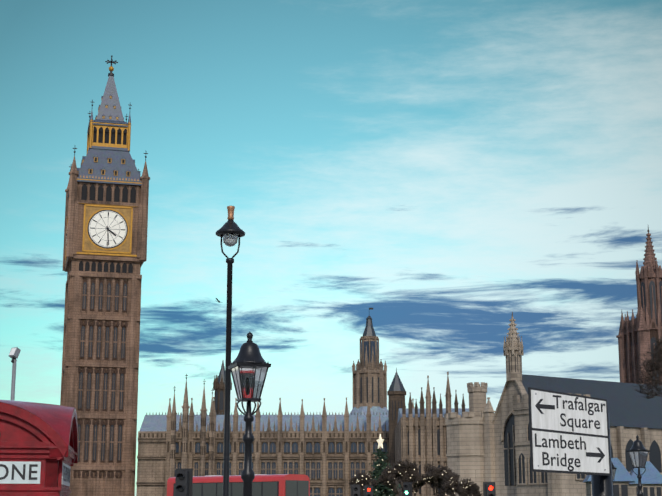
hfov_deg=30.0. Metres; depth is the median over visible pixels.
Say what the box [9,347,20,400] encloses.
security camera
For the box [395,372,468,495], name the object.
palace building
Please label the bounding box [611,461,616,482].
victorian lantern
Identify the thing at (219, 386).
palace turrets
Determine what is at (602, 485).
sign post
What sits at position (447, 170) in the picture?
sky
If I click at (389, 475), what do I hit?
lit tree
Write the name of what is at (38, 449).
telephone kiosk
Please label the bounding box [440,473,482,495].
lit tree
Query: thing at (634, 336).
gothic spire tower
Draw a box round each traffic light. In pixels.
[175,468,192,495]
[350,485,359,495]
[364,486,372,495]
[403,482,411,495]
[483,482,495,495]
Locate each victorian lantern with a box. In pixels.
[228,332,270,495]
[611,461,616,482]
[626,435,649,495]
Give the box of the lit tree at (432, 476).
[418,462,454,495]
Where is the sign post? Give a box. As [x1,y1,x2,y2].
[591,413,612,495]
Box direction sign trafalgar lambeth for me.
[528,387,610,475]
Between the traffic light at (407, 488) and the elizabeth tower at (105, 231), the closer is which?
the traffic light at (407, 488)
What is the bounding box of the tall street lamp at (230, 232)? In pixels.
[215,206,244,495]
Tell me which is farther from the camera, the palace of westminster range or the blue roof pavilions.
the palace of westminster range
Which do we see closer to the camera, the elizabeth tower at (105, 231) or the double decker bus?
the double decker bus
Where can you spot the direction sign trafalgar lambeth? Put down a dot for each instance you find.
(568, 433)
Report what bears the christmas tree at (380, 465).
on the lawn ground
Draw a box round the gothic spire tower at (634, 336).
[616,227,661,385]
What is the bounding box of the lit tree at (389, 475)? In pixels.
[378,458,426,495]
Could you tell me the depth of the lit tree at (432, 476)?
107.21 m
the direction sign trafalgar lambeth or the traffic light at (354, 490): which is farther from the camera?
the traffic light at (354, 490)
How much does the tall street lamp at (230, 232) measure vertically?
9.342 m
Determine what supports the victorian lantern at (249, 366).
on the ground
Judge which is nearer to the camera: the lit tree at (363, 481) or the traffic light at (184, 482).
the traffic light at (184, 482)
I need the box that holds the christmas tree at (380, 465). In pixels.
[368,434,400,495]
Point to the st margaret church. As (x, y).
(485, 443)
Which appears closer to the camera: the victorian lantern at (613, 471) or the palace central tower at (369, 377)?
the victorian lantern at (613, 471)
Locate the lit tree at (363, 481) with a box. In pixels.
[349,471,378,495]
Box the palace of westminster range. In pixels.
[136,397,413,495]
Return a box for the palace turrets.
[170,361,231,476]
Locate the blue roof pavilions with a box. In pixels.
[583,458,661,495]
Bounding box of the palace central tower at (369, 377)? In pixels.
[349,308,405,493]
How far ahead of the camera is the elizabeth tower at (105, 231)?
237.12 m
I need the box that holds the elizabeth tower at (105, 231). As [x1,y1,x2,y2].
[60,55,149,495]
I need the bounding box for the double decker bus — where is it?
[167,474,309,495]
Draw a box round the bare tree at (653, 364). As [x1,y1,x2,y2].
[633,325,661,398]
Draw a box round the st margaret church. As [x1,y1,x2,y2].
[444,312,661,495]
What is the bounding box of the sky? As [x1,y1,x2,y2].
[0,0,661,495]
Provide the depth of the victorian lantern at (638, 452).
38.84 m
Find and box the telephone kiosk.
[0,400,77,495]
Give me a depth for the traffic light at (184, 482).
40.81 m
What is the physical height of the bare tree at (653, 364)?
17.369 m
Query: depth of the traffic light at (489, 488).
58.25 m

